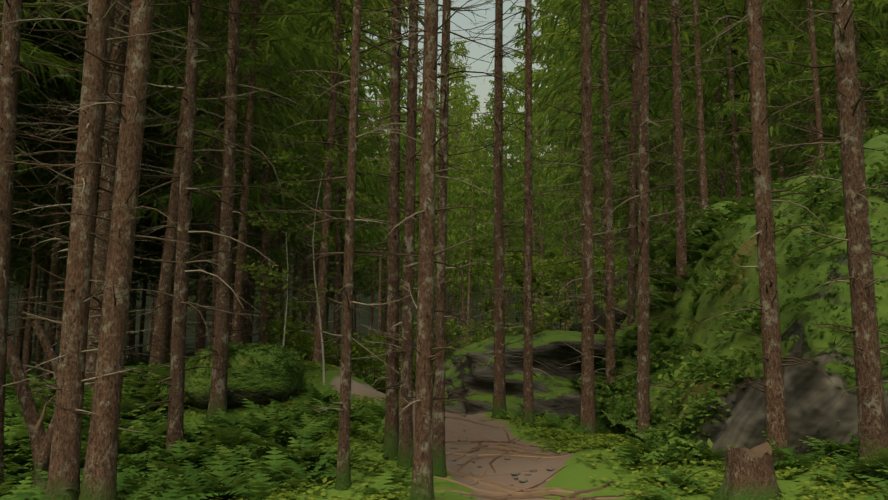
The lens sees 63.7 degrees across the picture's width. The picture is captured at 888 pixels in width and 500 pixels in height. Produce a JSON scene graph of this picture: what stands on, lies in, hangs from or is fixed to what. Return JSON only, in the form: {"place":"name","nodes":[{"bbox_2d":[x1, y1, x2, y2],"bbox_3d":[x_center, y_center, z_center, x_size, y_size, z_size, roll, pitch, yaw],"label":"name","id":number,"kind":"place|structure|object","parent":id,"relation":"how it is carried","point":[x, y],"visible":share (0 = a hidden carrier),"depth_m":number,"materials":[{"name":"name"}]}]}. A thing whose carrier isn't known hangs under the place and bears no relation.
{"place":"outdoors","nodes":[
{"label":"outdoors","id":0,"kind":"place"},
{"bbox_2d":[6,166,887,499],"bbox_3d":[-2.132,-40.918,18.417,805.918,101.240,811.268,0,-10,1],"label":"ground","id":1,"kind":"structure","parent":0,"point":[574,474],"depth_m":8.17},
{"bbox_2d":[6,319,58,492],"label":"leaning dead tree","id":2,"kind":"object","parent":1,"relation":"on","point":[40,441],"visible":0.73,"depth_m":7.38,"materials":[{"name":"brown wood"}]},
{"bbox_2d":[8,133,68,361],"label":"spruce","id":3,"kind":"object","parent":1,"relation":"on","point":[21,323],"visible":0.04,"depth_m":27.68,"materials":[{"name":"brown plant"}]},
{"bbox_2d":[15,0,65,157],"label":"spruce","id":4,"kind":"object","parent":1,"relation":"on","point":[32,97],"visible":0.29,"depth_m":15.91,"materials":[{"name":"green plant"}]},
{"bbox_2d":[9,100,76,377],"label":"spruce","id":5,"kind":"object","parent":1,"relation":"on","point":[23,272],"visible":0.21,"depth_m":24.65,"materials":[{"name":"green plant"}]},
{"bbox_2d":[0,0,85,277],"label":"spruce","id":6,"kind":"object","parent":1,"relation":"on","point":[1,7],"visible":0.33,"depth_m":13.42,"materials":[{"name":"brown plant"}]},
{"bbox_2d":[0,0,86,221],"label":"spruce","id":7,"kind":"object","parent":1,"relation":"on","point":[25,51],"visible":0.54,"depth_m":12.14,"materials":[{"name":"green plant"}]},
{"bbox_2d":[8,34,81,382],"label":"spruce","id":8,"kind":"object","parent":1,"relation":"on","point":[28,340],"visible":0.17,"depth_m":20.63,"materials":[{"name":"brown plant"}]},
{"bbox_2d":[8,17,84,326],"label":"spruce","id":9,"kind":"object","parent":1,"relation":"on","point":[30,159],"visible":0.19,"depth_m":19.88,"materials":[{"name":"green plant"}]},
{"bbox_2d":[9,0,85,338],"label":"spruce","id":10,"kind":"object","parent":1,"relation":"on","point":[47,72],"visible":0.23,"depth_m":17.16,"materials":[{"name":"green plant"}]},
{"bbox_2d":[0,0,111,498],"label":"spruce","id":11,"kind":"object","parent":1,"relation":"on","point":[10,64],"visible":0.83,"depth_m":7.43,"materials":[{"name":"brown plant"}]},
{"bbox_2d":[8,0,173,381],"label":"spruce","id":12,"kind":"object","parent":1,"relation":"on","point":[55,270],"visible":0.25,"depth_m":17.87,"materials":[{"name":"brown plant"}]},
{"bbox_2d":[19,56,170,330],"bbox_3d":[-11.020,-8.236,23.927,5.279,26.058,4.756,0,-10,1],"label":"spruce","id":13,"kind":"object","parent":1,"relation":"on","point":[65,245],"visible":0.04,"depth_m":22.02,"materials":[{"name":"green plant"}]},
{"bbox_2d":[6,0,203,407],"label":"spruce","id":14,"kind":"object","parent":1,"relation":"on","point":[112,17],"visible":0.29,"depth_m":9.60,"materials":[{"name":"brown plant"}]},
{"bbox_2d":[0,0,210,499],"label":"spruce","id":15,"kind":"object","parent":1,"relation":"on","point":[64,468],"visible":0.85,"depth_m":6.12,"materials":[{"name":"brown plant"}]},
{"bbox_2d":[33,0,187,389],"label":"spruce","id":16,"kind":"object","parent":1,"relation":"on","point":[115,84],"visible":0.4,"depth_m":12.07,"materials":[{"name":"brown plant"}]},
{"bbox_2d":[16,30,205,307],"bbox_3d":[-9.430,-5.833,21.021,5.699,20.529,5.759,7,-12,-33],"label":"spruce","id":17,"kind":"object","parent":1,"relation":"on","point":[49,200],"visible":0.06,"depth_m":19.46,"materials":[{"name":"green plant"}]},
{"bbox_2d":[16,0,211,363],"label":"spruce","id":18,"kind":"object","parent":1,"relation":"on","point":[78,96],"visible":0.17,"depth_m":17.58,"materials":[{"name":"green plant"}]},
{"bbox_2d":[61,147,166,365],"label":"spruce","id":19,"kind":"object","parent":1,"relation":"on","point":[144,262],"visible":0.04,"depth_m":28.12,"materials":[{"name":"green plant"}]},
{"bbox_2d":[22,0,226,499],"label":"spruce","id":20,"kind":"object","parent":1,"relation":"on","point":[99,480],"visible":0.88,"depth_m":6.17,"materials":[{"name":"brown plant"}]},
{"bbox_2d":[126,223,154,366],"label":"spruce","id":21,"kind":"object","parent":1,"relation":"on","point":[130,329],"depth_m":32.85,"materials":[{"name":"brown plant"}]},
{"bbox_2d":[18,0,268,349],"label":"spruce","id":22,"kind":"object","parent":1,"relation":"on","point":[184,9],"visible":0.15,"depth_m":15.78,"materials":[{"name":"green plant"}]},
{"bbox_2d":[127,160,191,367],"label":"spruce","id":23,"kind":"object","parent":1,"relation":"on","point":[143,277],"visible":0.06,"depth_m":31.03,"materials":[{"name":"brown plant"}]},
{"bbox_2d":[83,12,272,362],"bbox_3d":[-8.659,-6.901,22.241,6.386,22.954,6.948,-7,-12,36],"label":"spruce","id":24,"kind":"object","parent":1,"relation":"on","point":[158,134],"visible":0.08,"depth_m":21.21,"materials":[{"name":"brown plant"}]},
{"bbox_2d":[125,0,289,364],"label":"spruce","id":25,"kind":"object","parent":1,"relation":"on","point":[161,316],"visible":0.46,"depth_m":13.70,"materials":[{"name":"brown plant"}]},
{"bbox_2d":[94,0,348,452],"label":"spruce","id":26,"kind":"object","parent":1,"relation":"on","point":[176,378],"visible":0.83,"depth_m":8.51,"materials":[{"name":"brown plant"}]},
{"bbox_2d":[139,0,311,358],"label":"spruce","id":27,"kind":"object","parent":1,"relation":"on","point":[199,333],"visible":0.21,"depth_m":19.50,"materials":[{"name":"green plant"}]},
{"bbox_2d":[136,0,322,351],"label":"spruce","id":28,"kind":"object","parent":1,"relation":"on","point":[200,199],"visible":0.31,"depth_m":17.45,"materials":[{"name":"green plant"}]},
{"bbox_2d":[165,0,299,420],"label":"spruce","id":29,"kind":"object","parent":1,"relation":"on","point":[218,394],"visible":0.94,"depth_m":10.61,"materials":[{"name":"brown plant"}]},
{"bbox_2d":[161,13,322,344],"bbox_3d":[-7.191,-7.041,25.269,5.319,23.835,4.990,8,-13,-38],"label":"spruce","id":30,"kind":"object","parent":1,"relation":"on","point":[273,257],"visible":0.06,"depth_m":23.88,"materials":[{"name":"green plant"}]},
{"bbox_2d":[184,341,306,408],"bbox_3d":[-3.061,1.970,11.026,1.839,1.108,1.611,0,-10,1],"label":"moss boulder","id":31,"kind":"object","parent":1,"relation":"on","point":[262,373],"visible":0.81,"depth_m":10.45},
{"bbox_2d":[169,4,349,343],"bbox_3d":[-6.114,-5.778,23.034,6.580,21.051,5.703,0,-10,1],"label":"spruce","id":32,"kind":"object","parent":1,"relation":"on","point":[244,303],"visible":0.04,"depth_m":22.14,"materials":[{"name":"green plant"}]},
{"bbox_2d":[149,0,385,344],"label":"spruce","id":33,"kind":"object","parent":1,"relation":"on","point":[284,41],"visible":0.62,"depth_m":16.27,"materials":[{"name":"green plant"}]},
{"bbox_2d":[205,37,330,346],"bbox_3d":[-6.234,-7.651,26.702,5.255,25.260,5.511,0,-10,1],"label":"spruce","id":34,"kind":"object","parent":1,"relation":"on","point":[282,298],"visible":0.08,"depth_m":25.34,"materials":[{"name":"green plant"}]},
{"bbox_2d":[203,0,350,344],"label":"spruce","id":35,"kind":"object","parent":1,"relation":"on","point":[264,320],"visible":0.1,"depth_m":19.78,"materials":[{"name":"brown plant"}]},
{"bbox_2d":[233,212,338,345],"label":"birch sapling","id":36,"kind":"object","parent":1,"relation":"on","point":[275,273],"visible":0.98,"depth_m":12.04,"materials":[{"name":"green plant"}]},
{"bbox_2d":[247,25,343,344],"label":"spruce","id":37,"kind":"object","parent":1,"relation":"on","point":[274,308],"visible":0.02,"depth_m":27.00,"materials":[{"name":"green plant"}]},
{"bbox_2d":[260,8,363,351],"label":"spruce","id":38,"kind":"object","parent":1,"relation":"on","point":[297,270],"depth_m":29.43,"materials":[{"name":"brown plant"}]},
{"bbox_2d":[282,69,348,361],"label":"spruce","id":39,"kind":"object","parent":1,"relation":"on","point":[307,271],"visible":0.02,"depth_m":32.95,"materials":[{"name":"brown plant"}]},
{"bbox_2d":[258,7,390,353],"bbox_3d":[-4.382,-7.423,24.561,4.452,24.581,5.003,6,-12,-31],"label":"spruce","id":40,"kind":"object","parent":1,"relation":"on","point":[322,115],"visible":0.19,"depth_m":23.57,"materials":[{"name":"green plant"}]},
{"bbox_2d":[262,146,388,384],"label":"birch sapling","id":41,"kind":"object","parent":1,"relation":"on","point":[285,158],"visible":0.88,"depth_m":12.13,"materials":[{"name":"green plant"}]},
{"bbox_2d":[289,60,369,329],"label":"spruce","id":42,"kind":"object","parent":1,"relation":"on","point":[332,276],"visible":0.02,"depth_m":51.76,"materials":[{"name":"green plant"}]},
{"bbox_2d":[239,0,423,362],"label":"spruce","id":43,"kind":"object","parent":1,"relation":"on","point":[321,21],"visible":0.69,"depth_m":16.93,"materials":[{"name":"brown plant"}]},
{"bbox_2d":[255,0,424,367],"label":"spruce","id":44,"kind":"object","parent":1,"relation":"on","point":[338,232],"visible":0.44,"depth_m":21.03,"materials":[{"name":"green plant"}]},
{"bbox_2d":[269,0,445,490],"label":"spruce","id":45,"kind":"object","parent":1,"relation":"on","point":[343,473],"visible":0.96,"depth_m":7.04,"materials":[{"name":"brown plant"}]},
{"bbox_2d":[328,70,388,334],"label":"spruce","id":46,"kind":"object","parent":1,"relation":"on","point":[365,244],"visible":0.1,"depth_m":54.33,"materials":[{"name":"green plant"}]},
{"bbox_2d":[342,38,404,350],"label":"spruce","id":47,"kind":"object","parent":1,"relation":"on","point":[365,283],"visible":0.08,"depth_m":57.95,"materials":[{"name":"green plant"}]},
{"bbox_2d":[357,133,416,350],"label":"spruce","id":48,"kind":"object","parent":1,"relation":"on","point":[384,297],"visible":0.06,"depth_m":61.67,"materials":[{"name":"green plant"}]},
{"bbox_2d":[356,15,420,335],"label":"spruce","id":49,"kind":"object","parent":1,"relation":"on","point":[383,110],"visible":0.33,"depth_m":54.89,"materials":[{"name":"green plant"}]},
{"bbox_2d":[324,0,454,460],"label":"spruce","id":50,"kind":"object","parent":1,"relation":"on","point":[391,440],"visible":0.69,"depth_m":8.18,"materials":[{"name":"brown plant"}]},
{"bbox_2d":[362,43,420,349],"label":"spruce","id":51,"kind":"object","parent":1,"relation":"on","point":[416,238],"visible":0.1,"depth_m":57.41,"materials":[{"name":"green plant"}]},
{"bbox_2d":[5,177,783,400],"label":"ferns","id":52,"kind":"object","parent":1,"relation":"on","point":[10,390],"visible":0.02,"depth_m":16.18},
{"bbox_2d":[349,0,495,469],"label":"spruce","id":53,"kind":"object","parent":1,"relation":"on","point":[405,450],"visible":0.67,"depth_m":7.95,"materials":[{"name":"brown plant"}]},
{"bbox_2d":[399,82,473,319],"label":"spruce","id":54,"kind":"object","parent":1,"relation":"on","point":[453,172],"visible":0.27,"depth_m":56.01,"materials":[{"name":"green plant"}]},
{"bbox_2d":[0,184,887,499],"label":"ferns","id":55,"kind":"object","parent":1,"relation":"on","point":[224,450],"visible":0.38,"depth_m":8.08,"materials":[{"name":"plant"}]},
{"bbox_2d":[364,0,528,477],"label":"spruce","id":56,"kind":"object","parent":1,"relation":"on","point":[439,458],"visible":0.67,"depth_m":7.79,"materials":[{"name":"brown plant"}]},
{"bbox_2d":[370,0,524,499],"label":"spruce","id":57,"kind":"object","parent":1,"relation":"on","point":[422,485],"visible":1,"depth_m":6.29,"materials":[{"name":"brown plant"}]},
{"bbox_2d":[14,360,887,499],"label":"ground plants","id":58,"kind":"object","parent":1,"relation":"on","point":[603,439],"visible":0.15,"depth_m":7.37,"materials":[{"name":"green plant"}]},
{"bbox_2d":[434,78,478,347],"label":"spruce","id":59,"kind":"object","parent":1,"relation":"on","point":[455,296],"visible":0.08,"depth_m":66.44,"materials":[{"name":"green plant"}]},
{"bbox_2d":[434,60,479,350],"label":"spruce","id":60,"kind":"object","parent":1,"relation":"on","point":[453,202],"visible":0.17,"depth_m":62.54,"materials":[{"name":"green plant"}]},
{"bbox_2d":[434,37,493,344],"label":"spruce","id":61,"kind":"object","parent":1,"relation":"on","point":[461,90],"visible":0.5,"depth_m":58.45,"materials":[{"name":"green plant"}]},
{"bbox_2d":[255,242,673,392],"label":"understorey shrubs","id":62,"kind":"object","parent":1,"relation":"on","point":[358,351],"visible":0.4,"depth_m":19.57,"materials":[{"name":"green plant"}]},
{"bbox_2d":[446,95,493,343],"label":"spruce","id":63,"kind":"object","parent":1,"relation":"on","point":[460,184],"visible":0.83,"depth_m":56.49,"materials":[{"name":"green plant"}]},
{"bbox_2d":[445,335,523,370],"bbox_3d":[1.697,3.213,18.627,3.968,2.041,4.744,0,-10,1],"label":"outcrop rock","id":64,"kind":"object","parent":1,"relation":"on","point":[466,349],"visible":0.08,"depth_m":17.32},
{"bbox_2d":[461,106,534,317],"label":"spruce","id":65,"kind":"object","parent":1,"relation":"on","point":[490,183],"visible":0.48,"depth_m":58.83,"materials":[{"name":"green plant"}]},
{"bbox_2d":[476,70,523,272],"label":"spruce","id":66,"kind":"object","parent":1,"relation":"on","point":[511,110],"visible":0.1,"depth_m":69.08,"materials":[{"name":"green plant"}]},
{"bbox_2d":[451,0,549,418],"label":"spruce","id":67,"kind":"object","parent":1,"relation":"on","point":[499,394],"visible":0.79,"depth_m":12.80,"materials":[{"name":"brown plant"}]},
{"bbox_2d":[476,75,542,329],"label":"spruce","id":68,"kind":"object","parent":1,"relation":"on","point":[516,228],"visible":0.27,"depth_m":64.47,"materials":[{"name":"green plant"}]},
{"bbox_2d":[457,0,581,427],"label":"spruce","id":69,"kind":"object","parent":1,"relation":"on","point":[528,404],"visible":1,"depth_m":11.36,"materials":[{"name":"brown plant"}]},
{"bbox_2d":[433,330,622,421],"bbox_3d":[3.282,3.055,16.039,7.410,2.565,5.232,3,-10,-15],"label":"outcrop rock","id":70,"kind":"object","parent":1,"relation":"on","point":[559,394],"visible":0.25,"depth_m":13.69,"materials":[{"name":"stone"}]},
{"bbox_2d":[399,401,656,499],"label":"path roots","id":71,"kind":"object","parent":1,"relation":"on","point":[529,492],"visible":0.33,"depth_m":7.70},
{"bbox_2d":[503,28,563,330],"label":"spruce","id":72,"kind":"object","parent":1,"relation":"on","point":[521,142],"visible":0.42,"depth_m":53.71,"materials":[{"name":"green plant"}]},
{"bbox_2d":[514,87,563,325],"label":"spruce","id":73,"kind":"object","parent":1,"relation":"on","point":[551,209],"visible":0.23,"depth_m":60.11,"materials":[{"name":"green plant"}]},
{"bbox_2d":[514,105,571,317],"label":"spruce","id":74,"kind":"object","parent":1,"relation":"on","point":[548,241],"visible":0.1,"depth_m":68.32,"materials":[{"name":"green plant"}]},
{"bbox_2d":[535,70,581,330],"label":"spruce","id":75,"kind":"object","parent":1,"relation":"on","point":[564,225],"visible":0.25,"depth_m":57.37,"materials":[{"name":"green plant"}]},
{"bbox_2d":[506,0,632,300],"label":"spruce","id":76,"kind":"object","parent":1,"relation":"on","point":[539,74],"visible":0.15,"depth_m":30.34,"materials":[{"name":"green plant"}]},
{"bbox_2d":[542,149,597,323],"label":"spruce","id":77,"kind":"object","parent":1,"relation":"on","point":[569,254],"visible":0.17,"depth_m":63.54,"materials":[{"name":"green plant"}]},
{"bbox_2d":[521,4,619,300],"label":"spruce","id":78,"kind":"object","parent":1,"relation":"on","point":[545,139],"visible":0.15,"depth_m":36.34,"materials":[{"name":"green plant"}]},
{"bbox_2d":[546,63,600,319],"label":"spruce","id":79,"kind":"object","parent":1,"relation":"on","point":[574,213],"visible":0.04,"depth_m":60.42,"materials":[{"name":"green plant"}]},
{"bbox_2d":[532,0,622,254],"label":"spruce","id":80,"kind":"object","parent":1,"relation":"on","point":[563,204],"visible":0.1,"depth_m":32.78,"materials":[{"name":"green plant"}]},
{"bbox_2d":[527,0,638,435],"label":"spruce","id":81,"kind":"object","parent":1,"relation":"on","point":[587,411],"visible":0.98,"depth_m":10.99,"materials":[{"name":"brown plant"}]},
{"bbox_2d":[533,13,654,299],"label":"spruce","id":82,"kind":"object","parent":1,"relation":"on","point":[576,175],"visible":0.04,"depth_m":33.80,"materials":[{"name":"green plant"}]},
{"bbox_2d":[568,298,636,333],"bbox_3d":[6.753,2.718,24.527,6.404,2.411,4.925,6,-12,-33],"label":"outcrop rock","id":83,"kind":"object","parent":1,"relation":"on","point":[620,315],"visible":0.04,"depth_m":21.84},
{"bbox_2d":[547,0,668,428],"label":"spruce","id":84,"kind":"object","parent":1,"relation":"on","point":[610,308],"visible":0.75,"depth_m":13.22,"materials":[{"name":"brown plant"}]},
{"bbox_2d":[513,0,704,325],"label":"spruce","id":85,"kind":"object","parent":1,"relation":"on","point":[560,57],"visible":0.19,"depth_m":22.79,"materials":[{"name":"green plant"}]},
{"bbox_2d":[574,1,691,298],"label":"spruce","id":86,"kind":"object","parent":1,"relation":"on","point":[617,222],"visible":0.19,"depth_m":30.29,"materials":[{"name":"green plant"}]},
{"bbox_2d":[543,0,748,293],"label":"spruce","id":87,"kind":"object","parent":1,"relation":"on","point":[621,114],"visible":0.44,"depth_m":20.55,"materials":[{"name":"green plant"}]},
{"bbox_2d":[593,0,699,326],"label":"spruce","id":88,"kind":"object","parent":1,"relation":"on","point":[632,253],"visible":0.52,"depth_m":15.11,"materials":[{"name":"brown plant"}]},
{"bbox_2d":[567,0,726,445],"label":"spruce","id":89,"kind":"object","parent":1,"relation":"on","point":[643,372],"visible":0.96,"depth_m":9.85,"materials":[{"name":"brown plant"}]},
{"bbox_2d":[581,4,713,282],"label":"spruce","id":90,"kind":"object","parent":1,"relation":"on","point":[626,235],"visible":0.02,"depth_m":32.44,"materials":[{"name":"green plant"}]},
{"bbox_2d":[612,0,734,309],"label":"spruce","id":91,"kind":"object","parent":1,"relation":"on","point":[680,223],"visible":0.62,"depth_m":13.25,"materials":[{"name":"brown plant"}]},
{"bbox_2d":[618,14,775,268],"bbox_3d":[9.844,-7.688,28.311,5.723,24.476,5.332,7,-12,-34],"label":"spruce","id":92,"kind":"object","parent":1,"relation":"on","point":[658,205],"visible":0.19,"depth_m":27.30,"materials":[{"name":"green plant"}]},
{"bbox_2d":[655,0,748,217],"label":"spruce","id":93,"kind":"object","parent":1,"relation":"on","point":[703,193],"visible":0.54,"depth_m":18.41,"materials":[{"name":"brown plant"}]},
{"bbox_2d":[609,0,823,227],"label":"spruce","id":94,"kind":"object","parent":1,"relation":"on","point":[718,98],"visible":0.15,"depth_m":22.55,"materials":[{"name":"green plant"}]},
{"bbox_2d":[620,0,854,219],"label":"spruce","id":95,"kind":"object","parent":1,"relation":"on","point":[739,141],"visible":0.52,"depth_m":20.53,"materials":[{"name":"green plant"}]},
{"bbox_2d":[595,134,887,462],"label":"mossy boulder","id":96,"kind":"object","parent":1,"relation":"on","point":[813,403],"visible":0.46,"depth_m":8.55,"materials":[{"name":"plant"}]},
{"bbox_2d":[595,125,887,468],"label":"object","id":97,"kind":"object","parent":96,"relation":"on","point":[682,450],"visible":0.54,"depth_m":9.05,"materials":[{"name":"plant"}]},
{"bbox_2d":[711,442,781,499],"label":"tree stump","id":98,"kind":"object","parent":1,"relation":"on","point":[749,474],"visible":0.96,"depth_m":6.09,"materials":[{"name":"brown wood"}]},
{"bbox_2d":[659,0,842,469],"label":"spruce","id":99,"kind":"object","parent":1,"relation":"on","point":[776,415],"visible":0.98,"depth_m":7.58,"materials":[{"name":"brown plant"}]},
{"bbox_2d":[707,18,808,201],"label":"spruce","id":100,"kind":"object","parent":1,"relation":"on","point":[744,176],"visible":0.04,"depth_m":27.05,"materials":[{"name":"green plant"}]},
{"bbox_2d":[706,1,835,185],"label":"spruce","id":101,"kind":"object","parent":1,"relation":"on","point":[781,172],"depth_m":24.24,"materials":[{"name":"green plant"}]},
{"bbox_2d":[708,0,886,174],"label":"spruce","id":102,"kind":"object","parent":1,"relation":"on","point":[811,106],"visible":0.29,"depth_m":20.48,"materials":[{"name":"green plant"}]},
{"bbox_2d":[708,0,887,181],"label":"spruce","id":103,"kind":"object","parent":1,"relation":"on","point":[811,22],"visible":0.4,"depth_m":18.06,"materials":[{"name":"brown plant"}]},
{"bbox_2d":[723,9,881,193],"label":"spruce","id":104,"kind":"object","parent":1,"relation":"on","point":[790,170],"visible":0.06,"depth_m":25.29,"materials":[{"name":"green plant"}]},
{"bbox_2d":[749,0,887,483],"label":"spruce","id":105,"kind":"object","parent":1,"relation":"on","point":[872,422],"visible":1,"depth_m":6.52,"materials":[{"name":"brown plant"}]},
{"bbox_2d":[761,0,887,178],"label":"spruce","id":106,"kind":"object","parent":1,"relation":"on","point":[879,94],"visible":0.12,"depth_m":19.22,"materials":[{"name":"green plant"}]},
{"bbox_2d":[763,2,887,165],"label":"spruce","id":107,"kind":"object","parent":1,"relation":"on","point":[870,107],"visible":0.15,"depth_m":20.81,"materials":[{"name":"green plant"}]},
{"bbox_2d":[865,0,887,77],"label":"spruce","id":108,"kind":"object","parent":1,"relation":"on","point":[880,4],"visible":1,"depth_m":16.47,"materials":[{"name":"green plant"}]},
{"bbox_2d":[330,0,725,167],"label":"sky","id":109,"kind":"structure","parent":0,"point":[483,87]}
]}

